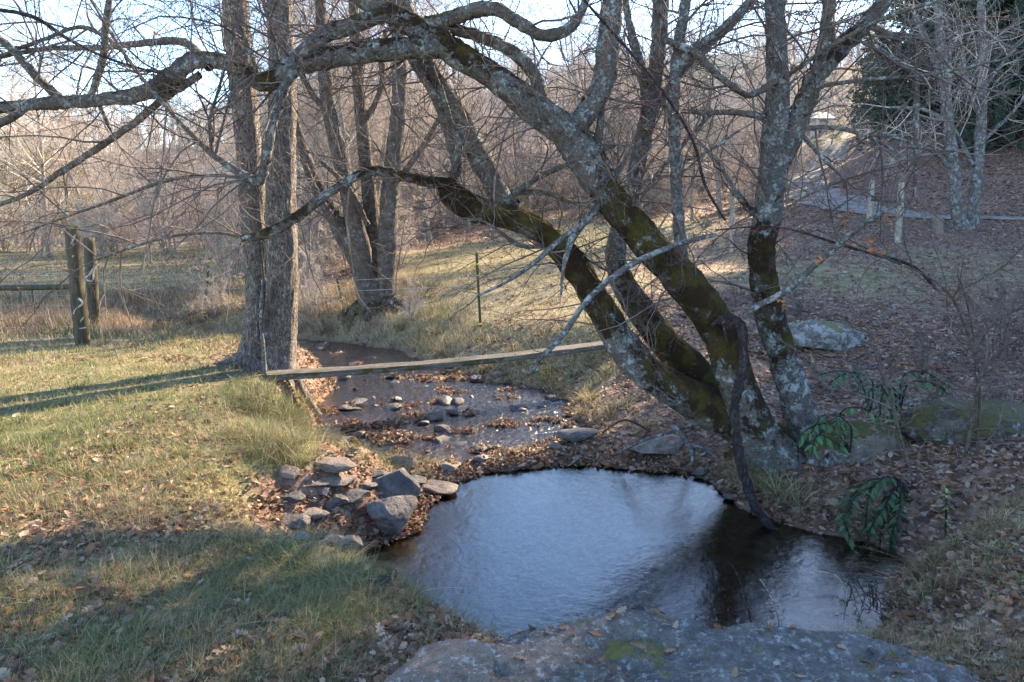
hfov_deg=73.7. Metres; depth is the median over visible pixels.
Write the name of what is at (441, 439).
stream stone
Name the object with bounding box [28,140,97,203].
bare tree
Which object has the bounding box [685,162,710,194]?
thicket shrub
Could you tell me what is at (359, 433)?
pebble
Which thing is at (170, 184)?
bare tree
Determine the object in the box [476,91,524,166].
bare tree
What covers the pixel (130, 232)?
thicket shrub
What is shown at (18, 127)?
bare tree
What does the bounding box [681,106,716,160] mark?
bare tree
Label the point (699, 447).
fallen stick
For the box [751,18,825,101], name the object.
bare tree
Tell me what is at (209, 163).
bare tree
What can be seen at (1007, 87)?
evergreen tree
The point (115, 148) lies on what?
bare tree
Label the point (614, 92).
bare tree
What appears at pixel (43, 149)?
bare tree
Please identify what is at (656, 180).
thicket shrub
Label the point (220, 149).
bare tree
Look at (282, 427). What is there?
grass
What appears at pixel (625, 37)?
bare tree
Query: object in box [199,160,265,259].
bare tree
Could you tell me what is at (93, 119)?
bare tree
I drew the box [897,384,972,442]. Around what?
thicket shrub
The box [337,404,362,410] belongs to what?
stream stone
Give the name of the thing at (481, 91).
bare tree
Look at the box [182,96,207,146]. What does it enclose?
bare tree
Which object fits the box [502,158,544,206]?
thicket shrub
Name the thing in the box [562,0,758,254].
branch
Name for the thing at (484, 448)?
stream stone
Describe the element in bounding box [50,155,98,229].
bare tree
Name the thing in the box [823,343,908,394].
thicket shrub
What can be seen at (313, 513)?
stream stone
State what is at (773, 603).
dry stalk
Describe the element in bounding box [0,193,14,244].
thicket shrub
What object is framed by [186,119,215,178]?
bare tree
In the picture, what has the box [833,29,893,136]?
evergreen tree
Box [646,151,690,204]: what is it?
thicket shrub
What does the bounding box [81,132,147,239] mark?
bare tree
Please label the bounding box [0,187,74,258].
thicket shrub
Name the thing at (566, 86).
bare tree
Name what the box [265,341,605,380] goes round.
plank bridge
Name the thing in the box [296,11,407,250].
bare tree
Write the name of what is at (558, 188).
thicket shrub
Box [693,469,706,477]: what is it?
stream stone
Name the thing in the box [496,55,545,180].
bare tree
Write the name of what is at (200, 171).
bare tree
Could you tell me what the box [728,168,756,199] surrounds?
thicket shrub
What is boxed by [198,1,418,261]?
bare tree
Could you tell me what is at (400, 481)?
stream stone
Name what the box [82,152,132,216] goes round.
bare tree
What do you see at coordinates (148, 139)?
bare tree
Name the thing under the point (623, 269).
lichen branch
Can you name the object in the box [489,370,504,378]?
pebble
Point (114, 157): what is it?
bare tree
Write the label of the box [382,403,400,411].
stream stone
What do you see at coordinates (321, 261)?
bare tree
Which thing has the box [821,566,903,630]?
dry stalks
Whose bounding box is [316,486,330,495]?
stream stone
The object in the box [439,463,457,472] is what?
stream stone
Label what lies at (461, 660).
flat stone
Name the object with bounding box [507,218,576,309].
lichen branch
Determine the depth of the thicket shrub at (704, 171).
35.83 m
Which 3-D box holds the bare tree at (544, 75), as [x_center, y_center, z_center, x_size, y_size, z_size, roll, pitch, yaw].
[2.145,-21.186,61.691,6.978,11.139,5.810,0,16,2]
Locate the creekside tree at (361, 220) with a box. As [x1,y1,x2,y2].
[146,0,510,322]
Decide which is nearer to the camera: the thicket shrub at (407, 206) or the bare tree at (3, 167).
the thicket shrub at (407, 206)
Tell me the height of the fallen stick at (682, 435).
0.280 m
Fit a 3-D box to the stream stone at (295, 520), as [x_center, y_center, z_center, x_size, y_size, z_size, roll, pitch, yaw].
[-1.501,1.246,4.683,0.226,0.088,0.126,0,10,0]
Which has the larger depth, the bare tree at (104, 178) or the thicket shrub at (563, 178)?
the bare tree at (104, 178)
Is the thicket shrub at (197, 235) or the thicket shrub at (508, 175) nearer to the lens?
the thicket shrub at (508, 175)
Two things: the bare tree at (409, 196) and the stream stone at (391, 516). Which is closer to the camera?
the stream stone at (391, 516)
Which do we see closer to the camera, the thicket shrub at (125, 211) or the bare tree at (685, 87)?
the bare tree at (685, 87)
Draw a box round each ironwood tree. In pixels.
[0,0,793,444]
[0,0,870,473]
[536,0,897,445]
[540,0,1023,446]
[621,0,895,258]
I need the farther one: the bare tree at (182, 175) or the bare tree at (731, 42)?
the bare tree at (731, 42)
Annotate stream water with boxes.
[297,339,580,460]
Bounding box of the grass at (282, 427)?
[0,197,1023,681]
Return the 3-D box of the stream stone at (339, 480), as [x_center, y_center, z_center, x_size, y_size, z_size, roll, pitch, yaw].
[-1.388,1.058,5.133,0.446,0.087,0.210,-3,11,-18]
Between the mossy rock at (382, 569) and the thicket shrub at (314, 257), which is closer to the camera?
the mossy rock at (382, 569)
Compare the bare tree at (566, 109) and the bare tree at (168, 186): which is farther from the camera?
the bare tree at (168, 186)
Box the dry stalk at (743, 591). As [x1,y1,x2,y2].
[727,561,750,621]
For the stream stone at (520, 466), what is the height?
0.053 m
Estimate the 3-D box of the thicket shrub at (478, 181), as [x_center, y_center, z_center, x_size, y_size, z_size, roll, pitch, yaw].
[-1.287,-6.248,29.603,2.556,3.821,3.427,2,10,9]
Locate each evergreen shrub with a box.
[797,406,882,459]
[818,370,880,412]
[835,476,921,556]
[864,383,903,424]
[893,371,955,413]
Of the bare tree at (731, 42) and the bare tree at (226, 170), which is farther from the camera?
the bare tree at (731, 42)
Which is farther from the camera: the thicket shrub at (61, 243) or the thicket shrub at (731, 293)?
the thicket shrub at (61, 243)
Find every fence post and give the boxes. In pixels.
[64,225,90,345]
[83,238,101,325]
[729,196,734,251]
[866,178,875,218]
[894,182,904,242]
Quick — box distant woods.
[1,30,902,154]
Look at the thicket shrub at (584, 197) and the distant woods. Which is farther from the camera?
the distant woods
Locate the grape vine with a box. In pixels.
[711,313,784,540]
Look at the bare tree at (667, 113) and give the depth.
30.52 m
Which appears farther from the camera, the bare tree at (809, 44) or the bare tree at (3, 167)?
the bare tree at (809, 44)
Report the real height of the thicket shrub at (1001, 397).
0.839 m
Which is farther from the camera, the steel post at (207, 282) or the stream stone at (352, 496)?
the steel post at (207, 282)
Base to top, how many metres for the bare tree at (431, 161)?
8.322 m
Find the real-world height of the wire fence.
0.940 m
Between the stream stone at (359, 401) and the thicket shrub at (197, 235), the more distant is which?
the thicket shrub at (197, 235)
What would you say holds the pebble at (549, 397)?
in the stream water
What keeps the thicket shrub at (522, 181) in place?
on the ground at (586, 540)
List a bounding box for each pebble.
[335,375,351,380]
[337,436,351,443]
[351,431,365,436]
[369,404,379,408]
[389,380,399,386]
[393,396,401,399]
[417,420,429,425]
[426,415,436,420]
[428,411,444,420]
[435,395,451,406]
[445,408,459,415]
[449,441,466,450]
[450,397,464,406]
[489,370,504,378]
[510,405,527,414]
[536,405,546,410]
[544,395,558,400]
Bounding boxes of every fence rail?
[0,284,68,290]
[871,198,896,202]
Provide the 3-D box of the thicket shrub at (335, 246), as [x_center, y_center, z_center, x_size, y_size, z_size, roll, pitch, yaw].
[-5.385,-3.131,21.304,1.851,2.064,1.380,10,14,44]
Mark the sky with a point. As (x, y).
(147, 30)
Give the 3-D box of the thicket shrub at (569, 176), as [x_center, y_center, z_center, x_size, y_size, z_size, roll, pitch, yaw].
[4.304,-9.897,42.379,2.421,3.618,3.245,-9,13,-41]
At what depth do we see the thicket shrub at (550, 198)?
35.00 m
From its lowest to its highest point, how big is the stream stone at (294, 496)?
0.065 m
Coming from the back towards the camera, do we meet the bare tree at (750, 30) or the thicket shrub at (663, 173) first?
the bare tree at (750, 30)
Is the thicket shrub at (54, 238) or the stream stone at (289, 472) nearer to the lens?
the stream stone at (289, 472)
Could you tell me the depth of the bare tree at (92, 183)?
59.87 m
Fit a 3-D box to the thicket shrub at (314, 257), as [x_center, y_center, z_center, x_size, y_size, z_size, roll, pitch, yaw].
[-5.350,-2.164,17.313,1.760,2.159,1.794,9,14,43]
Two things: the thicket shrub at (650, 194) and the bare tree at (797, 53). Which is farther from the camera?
the bare tree at (797, 53)
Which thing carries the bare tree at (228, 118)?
on the ground at (586, 540)
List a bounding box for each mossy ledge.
[805,421,906,459]
[895,399,1023,443]
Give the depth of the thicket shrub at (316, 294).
13.71 m
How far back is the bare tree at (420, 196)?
25.16 m
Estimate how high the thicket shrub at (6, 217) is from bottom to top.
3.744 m
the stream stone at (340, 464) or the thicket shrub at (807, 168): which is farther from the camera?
the thicket shrub at (807, 168)
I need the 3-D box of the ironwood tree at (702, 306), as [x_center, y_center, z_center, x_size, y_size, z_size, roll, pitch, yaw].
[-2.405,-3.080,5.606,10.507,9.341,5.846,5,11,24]
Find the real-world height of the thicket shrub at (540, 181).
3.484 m
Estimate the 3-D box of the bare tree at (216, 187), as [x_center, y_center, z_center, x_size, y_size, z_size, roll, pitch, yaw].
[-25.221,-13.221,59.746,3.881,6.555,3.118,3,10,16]
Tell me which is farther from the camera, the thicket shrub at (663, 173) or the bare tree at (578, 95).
the bare tree at (578, 95)
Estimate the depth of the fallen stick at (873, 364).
8.28 m
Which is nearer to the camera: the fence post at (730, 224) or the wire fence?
the wire fence
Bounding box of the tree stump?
[931,216,943,233]
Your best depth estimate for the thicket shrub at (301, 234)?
22.38 m
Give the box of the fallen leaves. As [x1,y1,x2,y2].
[0,144,1023,681]
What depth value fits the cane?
5.05 m
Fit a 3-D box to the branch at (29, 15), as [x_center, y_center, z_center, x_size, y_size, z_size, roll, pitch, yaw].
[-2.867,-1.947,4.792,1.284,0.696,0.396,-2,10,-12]
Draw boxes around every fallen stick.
[218,371,249,375]
[602,419,650,432]
[616,423,693,453]
[671,423,694,461]
[692,443,715,457]
[850,356,1020,371]
[869,398,937,408]
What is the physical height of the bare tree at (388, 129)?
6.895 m
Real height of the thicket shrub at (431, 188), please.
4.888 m
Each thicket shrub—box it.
[0,184,26,251]
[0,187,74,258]
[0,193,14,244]
[2,190,51,251]
[3,199,35,244]
[25,169,82,246]
[34,185,86,246]
[47,192,107,252]
[56,204,118,255]
[67,171,143,254]
[71,201,127,259]
[86,173,154,239]
[94,141,209,253]
[109,223,135,249]
[143,296,191,328]
[169,193,207,244]
[177,171,239,249]
[180,257,245,320]
[185,222,205,246]
[190,198,242,254]
[198,188,244,280]
[297,219,306,256]
[298,215,336,288]
[298,230,305,260]
[298,245,345,317]
[311,161,380,273]
[313,212,345,259]
[351,160,429,243]
[377,191,436,268]
[395,275,428,319]
[396,235,411,269]
[398,160,444,220]
[399,136,443,219]
[425,137,478,221]
[459,154,511,222]
[474,161,518,193]
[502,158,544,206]
[507,158,540,205]
[510,150,568,205]
[514,154,557,205]
[537,154,591,208]
[544,161,572,200]
[559,157,581,192]
[560,178,588,205]
[574,149,628,212]
[576,78,666,193]
[620,137,670,208]
[637,122,685,178]
[640,165,667,212]
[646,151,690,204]
[650,133,712,209]
[676,279,744,317]
[681,132,730,195]
[682,144,725,195]
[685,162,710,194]
[711,147,748,191]
[712,98,759,186]
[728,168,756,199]
[739,149,784,199]
[779,273,845,320]
[785,147,812,189]
[803,360,848,390]
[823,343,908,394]
[888,318,993,386]
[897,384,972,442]
[955,263,1023,366]
[956,357,1023,402]
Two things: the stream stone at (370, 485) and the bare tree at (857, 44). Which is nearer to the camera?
the stream stone at (370, 485)
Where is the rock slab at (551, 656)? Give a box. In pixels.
[489,611,977,681]
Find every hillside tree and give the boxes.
[791,0,1023,228]
[905,0,1023,227]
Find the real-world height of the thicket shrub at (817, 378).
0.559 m
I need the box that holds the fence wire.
[210,274,472,300]
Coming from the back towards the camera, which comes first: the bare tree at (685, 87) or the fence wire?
the bare tree at (685, 87)
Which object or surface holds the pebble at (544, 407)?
on the ground at (586, 540)
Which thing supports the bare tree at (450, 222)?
on the ground at (586, 540)
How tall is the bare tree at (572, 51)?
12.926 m
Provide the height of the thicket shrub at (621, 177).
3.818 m
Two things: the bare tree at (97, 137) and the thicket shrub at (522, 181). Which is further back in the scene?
the bare tree at (97, 137)
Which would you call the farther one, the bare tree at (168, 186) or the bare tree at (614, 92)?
the bare tree at (168, 186)
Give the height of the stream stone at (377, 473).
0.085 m
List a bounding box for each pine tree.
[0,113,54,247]
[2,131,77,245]
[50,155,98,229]
[71,195,97,234]
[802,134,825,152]
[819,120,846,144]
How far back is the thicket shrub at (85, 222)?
31.61 m
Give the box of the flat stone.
[384,638,496,681]
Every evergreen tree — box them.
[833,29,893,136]
[834,0,934,153]
[848,0,1019,139]
[856,0,932,131]
[883,0,1020,138]
[885,25,1023,134]
[920,36,1023,160]
[926,0,1023,138]
[932,0,1018,89]
[950,0,1023,75]
[970,9,1023,152]
[971,1,1015,25]
[987,70,1023,150]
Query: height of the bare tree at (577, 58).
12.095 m
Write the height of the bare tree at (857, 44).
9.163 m
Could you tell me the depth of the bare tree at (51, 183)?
39.04 m
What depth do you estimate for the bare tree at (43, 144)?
69.48 m
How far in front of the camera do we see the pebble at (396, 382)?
9.81 m
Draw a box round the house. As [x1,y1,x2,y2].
[690,54,798,125]
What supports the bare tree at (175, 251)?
on the ground at (586, 540)
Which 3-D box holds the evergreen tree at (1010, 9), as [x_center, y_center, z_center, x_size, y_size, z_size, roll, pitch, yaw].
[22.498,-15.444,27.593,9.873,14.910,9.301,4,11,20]
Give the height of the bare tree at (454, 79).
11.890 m
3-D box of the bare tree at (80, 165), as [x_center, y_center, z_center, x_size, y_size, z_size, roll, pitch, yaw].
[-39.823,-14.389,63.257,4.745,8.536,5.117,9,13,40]
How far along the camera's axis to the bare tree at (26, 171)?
37.64 m
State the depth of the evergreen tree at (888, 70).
39.30 m
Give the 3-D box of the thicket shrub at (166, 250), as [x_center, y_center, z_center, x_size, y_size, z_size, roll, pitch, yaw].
[-16.794,-6.660,32.451,5.683,5.934,4.066,0,10,-1]
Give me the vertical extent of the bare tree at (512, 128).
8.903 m
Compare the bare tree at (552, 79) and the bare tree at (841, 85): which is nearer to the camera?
the bare tree at (841, 85)
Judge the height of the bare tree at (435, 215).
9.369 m
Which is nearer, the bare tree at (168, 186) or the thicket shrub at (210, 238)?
the thicket shrub at (210, 238)
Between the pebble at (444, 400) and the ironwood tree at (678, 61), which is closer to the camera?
the ironwood tree at (678, 61)
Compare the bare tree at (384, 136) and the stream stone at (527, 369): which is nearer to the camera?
the stream stone at (527, 369)
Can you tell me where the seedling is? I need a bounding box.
[941,485,950,537]
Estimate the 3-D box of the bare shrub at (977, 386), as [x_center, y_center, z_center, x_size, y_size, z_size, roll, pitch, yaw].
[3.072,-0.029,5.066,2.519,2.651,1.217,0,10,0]
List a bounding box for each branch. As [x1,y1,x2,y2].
[0,8,206,114]
[432,149,631,341]
[486,233,715,384]
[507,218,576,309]
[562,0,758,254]
[739,134,960,320]
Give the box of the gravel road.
[784,132,1023,219]
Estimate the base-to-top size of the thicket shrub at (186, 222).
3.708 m
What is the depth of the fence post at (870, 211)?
18.15 m
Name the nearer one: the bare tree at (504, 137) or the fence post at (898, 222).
the fence post at (898, 222)
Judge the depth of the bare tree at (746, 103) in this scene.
35.36 m
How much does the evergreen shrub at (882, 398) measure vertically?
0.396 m
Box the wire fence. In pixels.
[0,271,72,338]
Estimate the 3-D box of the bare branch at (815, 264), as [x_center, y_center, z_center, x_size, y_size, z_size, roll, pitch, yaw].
[2.316,-0.735,4.739,1.381,1.365,0.560,4,11,21]
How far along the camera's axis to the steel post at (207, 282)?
14.20 m
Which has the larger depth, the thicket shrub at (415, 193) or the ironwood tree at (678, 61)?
the thicket shrub at (415, 193)
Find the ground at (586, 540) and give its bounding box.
[0,62,1023,681]
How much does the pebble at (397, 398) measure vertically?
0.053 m
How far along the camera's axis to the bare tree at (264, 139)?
21.13 m
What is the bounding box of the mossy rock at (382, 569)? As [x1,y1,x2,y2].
[361,563,397,585]
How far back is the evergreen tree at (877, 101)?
33.10 m
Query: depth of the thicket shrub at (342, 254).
19.52 m
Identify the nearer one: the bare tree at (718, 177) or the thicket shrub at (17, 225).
the bare tree at (718, 177)
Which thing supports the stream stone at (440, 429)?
on the ground at (586, 540)
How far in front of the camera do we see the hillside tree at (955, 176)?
17.74 m
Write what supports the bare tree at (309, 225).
on the ground at (586, 540)
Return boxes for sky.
[0,0,961,150]
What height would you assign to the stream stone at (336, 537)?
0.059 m
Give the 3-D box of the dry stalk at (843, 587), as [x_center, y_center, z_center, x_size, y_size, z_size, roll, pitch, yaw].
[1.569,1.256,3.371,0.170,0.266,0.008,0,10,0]
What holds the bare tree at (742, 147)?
on the ground at (586, 540)
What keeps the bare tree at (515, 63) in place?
on the ground at (586, 540)
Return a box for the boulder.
[788,319,864,351]
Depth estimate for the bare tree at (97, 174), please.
57.91 m
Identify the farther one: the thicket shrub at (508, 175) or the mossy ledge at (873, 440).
the thicket shrub at (508, 175)
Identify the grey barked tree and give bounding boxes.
[198,0,324,368]
[218,0,323,417]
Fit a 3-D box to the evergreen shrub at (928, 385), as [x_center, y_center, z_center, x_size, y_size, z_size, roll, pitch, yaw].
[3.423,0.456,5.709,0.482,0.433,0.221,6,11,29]
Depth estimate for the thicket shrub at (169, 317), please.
11.32 m
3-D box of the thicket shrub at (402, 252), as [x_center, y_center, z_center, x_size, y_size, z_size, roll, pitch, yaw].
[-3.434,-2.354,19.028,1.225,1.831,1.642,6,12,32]
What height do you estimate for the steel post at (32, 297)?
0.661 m
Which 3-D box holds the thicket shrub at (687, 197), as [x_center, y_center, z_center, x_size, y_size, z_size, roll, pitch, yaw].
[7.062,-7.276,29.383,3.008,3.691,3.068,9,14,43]
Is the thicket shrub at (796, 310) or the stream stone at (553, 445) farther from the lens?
the thicket shrub at (796, 310)
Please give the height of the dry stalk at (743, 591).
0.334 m
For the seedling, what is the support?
on the ground at (586, 540)
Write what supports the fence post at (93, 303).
on the ground at (586, 540)
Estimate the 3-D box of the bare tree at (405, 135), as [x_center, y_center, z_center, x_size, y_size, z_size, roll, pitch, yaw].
[-3.651,-5.079,19.754,5.130,6.263,3.339,17,19,58]
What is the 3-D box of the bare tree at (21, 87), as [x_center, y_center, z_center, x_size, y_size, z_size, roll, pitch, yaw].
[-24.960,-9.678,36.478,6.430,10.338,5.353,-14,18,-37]
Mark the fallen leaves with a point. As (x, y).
(416, 522)
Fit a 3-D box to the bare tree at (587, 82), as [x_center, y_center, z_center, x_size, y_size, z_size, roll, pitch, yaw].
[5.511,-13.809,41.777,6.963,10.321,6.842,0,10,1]
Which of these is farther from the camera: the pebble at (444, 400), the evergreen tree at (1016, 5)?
the evergreen tree at (1016, 5)
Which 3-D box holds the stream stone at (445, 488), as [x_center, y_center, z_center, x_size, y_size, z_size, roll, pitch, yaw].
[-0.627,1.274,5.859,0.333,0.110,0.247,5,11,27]
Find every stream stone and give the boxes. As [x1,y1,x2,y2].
[278,464,299,479]
[279,514,310,527]
[281,491,305,502]
[290,531,310,540]
[299,507,330,520]
[304,474,356,486]
[315,457,356,472]
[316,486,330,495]
[320,534,344,545]
[323,493,348,508]
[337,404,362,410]
[338,535,362,549]
[343,489,369,503]
[348,398,367,405]
[362,482,377,489]
[365,495,417,536]
[372,470,389,478]
[374,467,420,497]
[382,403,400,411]
[388,456,415,468]
[411,474,426,484]
[422,479,457,495]
[431,435,450,447]
[433,424,450,436]
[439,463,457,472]
[469,375,483,381]
[474,446,487,451]
[474,454,488,461]
[508,462,527,468]
[521,366,539,374]
[526,459,537,465]
[546,441,562,449]
[557,427,598,441]
[631,434,684,453]
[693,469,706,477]
[723,493,738,499]
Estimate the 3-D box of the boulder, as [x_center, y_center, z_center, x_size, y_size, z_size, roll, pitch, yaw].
[4.206,-0.072,9.188,1.158,0.483,0.617,-4,11,-19]
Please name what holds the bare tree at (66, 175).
on the ground at (586, 540)
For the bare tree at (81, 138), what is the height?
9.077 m
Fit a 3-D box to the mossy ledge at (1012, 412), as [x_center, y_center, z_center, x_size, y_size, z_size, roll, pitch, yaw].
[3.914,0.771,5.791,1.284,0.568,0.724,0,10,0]
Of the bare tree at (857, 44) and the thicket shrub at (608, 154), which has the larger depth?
the bare tree at (857, 44)
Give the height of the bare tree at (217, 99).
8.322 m
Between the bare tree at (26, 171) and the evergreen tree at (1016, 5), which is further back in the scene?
the bare tree at (26, 171)
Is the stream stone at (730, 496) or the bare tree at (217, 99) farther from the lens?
the bare tree at (217, 99)
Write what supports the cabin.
on the ground at (586, 540)
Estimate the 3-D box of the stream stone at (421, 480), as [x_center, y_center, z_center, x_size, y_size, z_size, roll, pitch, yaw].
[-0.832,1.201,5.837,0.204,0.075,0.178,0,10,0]
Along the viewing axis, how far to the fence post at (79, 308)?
9.24 m
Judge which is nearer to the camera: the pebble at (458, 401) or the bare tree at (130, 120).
the pebble at (458, 401)
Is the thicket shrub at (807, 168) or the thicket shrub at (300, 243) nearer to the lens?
the thicket shrub at (300, 243)
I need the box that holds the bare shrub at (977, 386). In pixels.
[768,152,1023,499]
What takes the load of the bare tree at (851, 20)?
on the ground at (586, 540)
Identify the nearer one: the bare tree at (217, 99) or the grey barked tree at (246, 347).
the grey barked tree at (246, 347)
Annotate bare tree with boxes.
[0,0,122,257]
[0,52,72,245]
[0,68,99,228]
[0,139,69,245]
[1,95,98,217]
[21,114,55,200]
[26,87,80,166]
[27,86,128,224]
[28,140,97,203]
[50,166,104,217]
[53,141,111,213]
[63,122,133,238]
[66,108,99,181]
[73,115,129,207]
[74,82,111,148]
[78,106,187,245]
[80,162,116,223]
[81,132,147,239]
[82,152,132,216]
[93,134,126,206]
[94,158,143,250]
[97,105,126,144]
[98,106,124,144]
[104,92,229,261]
[115,105,138,147]
[118,143,217,253]
[122,102,180,192]
[135,155,198,231]
[137,136,195,223]
[166,121,192,237]
[174,100,196,142]
[180,0,372,224]
[180,133,215,204]
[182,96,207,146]
[186,116,239,250]
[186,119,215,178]
[187,96,263,229]
[188,63,267,156]
[190,125,229,205]
[195,107,229,150]
[195,164,238,225]
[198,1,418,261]
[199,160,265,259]
[202,0,446,225]
[207,115,232,191]
[208,66,383,279]
[212,148,235,215]
[219,29,305,183]
[220,0,424,165]
[225,4,413,247]
[225,97,308,218]
[234,0,413,284]
[255,2,389,187]
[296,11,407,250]
[296,80,360,288]
[327,0,493,243]
[338,62,445,197]
[339,63,467,222]
[341,0,513,241]
[373,100,449,248]
[399,60,439,225]
[406,109,494,228]
[408,73,443,220]
[409,0,518,183]
[411,68,436,217]
[423,64,460,225]
[427,1,512,160]
[438,79,528,230]
[458,52,538,169]
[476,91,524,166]
[481,31,557,170]
[484,93,550,209]
[485,68,540,175]
[492,104,519,171]
[496,0,600,198]
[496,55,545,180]
[508,44,562,153]
[514,67,551,163]
[521,65,560,166]
[526,79,595,186]
[543,62,570,100]
[544,0,652,153]
[546,10,636,146]
[546,14,623,179]
[550,80,568,154]
[553,32,637,135]
[554,69,579,113]
[557,39,594,200]
[563,78,638,186]
[608,33,696,169]
[610,3,714,205]
[625,23,669,144]
[627,0,814,211]
[633,50,758,219]
[652,33,718,151]
[655,22,707,197]
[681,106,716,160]
[691,0,881,203]
[700,44,757,178]
[706,37,815,173]
[716,45,738,152]
[720,23,751,53]
[721,94,764,195]
[733,11,764,52]
[734,29,813,142]
[748,17,800,53]
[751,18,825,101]
[797,24,816,66]
[800,1,838,55]
[821,35,873,133]
[835,7,864,77]
[840,3,873,90]
[852,24,900,58]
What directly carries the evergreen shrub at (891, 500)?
on the ground at (586, 540)
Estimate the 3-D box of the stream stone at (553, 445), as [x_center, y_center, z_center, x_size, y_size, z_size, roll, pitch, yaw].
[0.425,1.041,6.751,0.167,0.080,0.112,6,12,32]
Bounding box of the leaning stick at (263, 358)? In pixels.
[244,223,266,373]
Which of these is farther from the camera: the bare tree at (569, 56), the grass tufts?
the bare tree at (569, 56)
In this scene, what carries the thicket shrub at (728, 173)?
on the ground at (586, 540)
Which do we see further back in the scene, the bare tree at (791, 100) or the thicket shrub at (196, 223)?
the thicket shrub at (196, 223)
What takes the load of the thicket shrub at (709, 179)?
on the ground at (586, 540)
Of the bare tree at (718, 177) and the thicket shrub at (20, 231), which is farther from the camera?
the thicket shrub at (20, 231)
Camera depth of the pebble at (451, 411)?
8.19 m
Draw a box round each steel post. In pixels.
[30,284,34,313]
[202,258,210,321]
[336,279,342,303]
[475,253,481,326]
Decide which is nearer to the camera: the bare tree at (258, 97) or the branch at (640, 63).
the branch at (640, 63)
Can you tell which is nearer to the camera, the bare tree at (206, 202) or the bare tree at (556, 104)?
the bare tree at (206, 202)
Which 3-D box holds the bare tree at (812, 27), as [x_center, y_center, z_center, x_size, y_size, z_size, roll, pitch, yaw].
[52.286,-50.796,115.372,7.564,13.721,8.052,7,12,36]
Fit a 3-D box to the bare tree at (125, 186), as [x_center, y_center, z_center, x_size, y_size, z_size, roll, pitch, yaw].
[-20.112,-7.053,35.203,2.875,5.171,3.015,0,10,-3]
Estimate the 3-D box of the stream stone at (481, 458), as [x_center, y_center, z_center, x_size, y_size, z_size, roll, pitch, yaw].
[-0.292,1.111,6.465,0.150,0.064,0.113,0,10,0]
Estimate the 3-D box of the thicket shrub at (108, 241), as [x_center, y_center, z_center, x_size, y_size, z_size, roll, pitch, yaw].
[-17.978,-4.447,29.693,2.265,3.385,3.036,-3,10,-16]
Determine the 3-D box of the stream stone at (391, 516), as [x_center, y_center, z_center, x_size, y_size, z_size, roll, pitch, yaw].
[-0.900,1.321,5.114,0.377,0.364,0.362,0,10,0]
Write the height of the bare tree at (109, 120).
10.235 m
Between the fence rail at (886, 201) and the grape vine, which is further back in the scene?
the fence rail at (886, 201)
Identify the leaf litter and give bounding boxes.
[492,606,953,681]
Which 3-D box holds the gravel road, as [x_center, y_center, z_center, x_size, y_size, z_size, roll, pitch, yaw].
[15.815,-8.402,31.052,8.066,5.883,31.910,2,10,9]
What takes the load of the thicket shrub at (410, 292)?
on the ground at (586, 540)
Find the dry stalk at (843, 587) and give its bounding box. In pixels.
[815,570,845,619]
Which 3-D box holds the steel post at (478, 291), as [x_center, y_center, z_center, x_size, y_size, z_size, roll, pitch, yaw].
[-0.554,-0.746,11.369,0.118,1.429,0.092,0,10,0]
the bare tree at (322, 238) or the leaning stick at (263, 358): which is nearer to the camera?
the leaning stick at (263, 358)
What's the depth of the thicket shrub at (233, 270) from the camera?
18.52 m
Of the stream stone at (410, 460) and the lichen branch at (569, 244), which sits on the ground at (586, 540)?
the stream stone at (410, 460)
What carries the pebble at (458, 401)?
in the stream water
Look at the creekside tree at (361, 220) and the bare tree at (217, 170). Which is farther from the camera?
the bare tree at (217, 170)
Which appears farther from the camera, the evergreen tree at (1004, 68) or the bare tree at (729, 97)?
the bare tree at (729, 97)
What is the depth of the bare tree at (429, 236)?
24.83 m
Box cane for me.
[715,226,983,311]
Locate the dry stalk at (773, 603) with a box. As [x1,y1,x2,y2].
[760,579,779,625]
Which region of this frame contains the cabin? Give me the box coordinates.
[802,112,834,140]
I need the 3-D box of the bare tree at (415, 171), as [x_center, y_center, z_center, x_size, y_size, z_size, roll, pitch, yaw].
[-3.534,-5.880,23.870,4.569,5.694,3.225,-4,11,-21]
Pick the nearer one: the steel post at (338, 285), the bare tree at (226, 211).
the steel post at (338, 285)
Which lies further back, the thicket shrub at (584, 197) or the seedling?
the thicket shrub at (584, 197)
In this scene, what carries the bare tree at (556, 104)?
on the ground at (586, 540)
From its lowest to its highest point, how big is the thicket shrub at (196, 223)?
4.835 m
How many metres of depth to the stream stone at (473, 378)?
9.87 m
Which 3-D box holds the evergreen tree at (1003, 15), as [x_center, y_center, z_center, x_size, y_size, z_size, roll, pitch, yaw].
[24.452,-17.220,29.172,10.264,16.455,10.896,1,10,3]
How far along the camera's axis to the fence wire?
11.90 m
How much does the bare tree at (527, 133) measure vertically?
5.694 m
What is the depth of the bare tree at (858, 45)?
54.80 m
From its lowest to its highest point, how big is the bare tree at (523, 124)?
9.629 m
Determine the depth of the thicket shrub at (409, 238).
19.47 m
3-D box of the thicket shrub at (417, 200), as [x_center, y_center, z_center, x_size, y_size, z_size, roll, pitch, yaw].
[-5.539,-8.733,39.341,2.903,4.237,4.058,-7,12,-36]
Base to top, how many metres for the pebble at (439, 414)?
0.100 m
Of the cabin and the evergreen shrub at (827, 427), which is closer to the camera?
the evergreen shrub at (827, 427)
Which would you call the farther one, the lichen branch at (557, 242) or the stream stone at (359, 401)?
the stream stone at (359, 401)

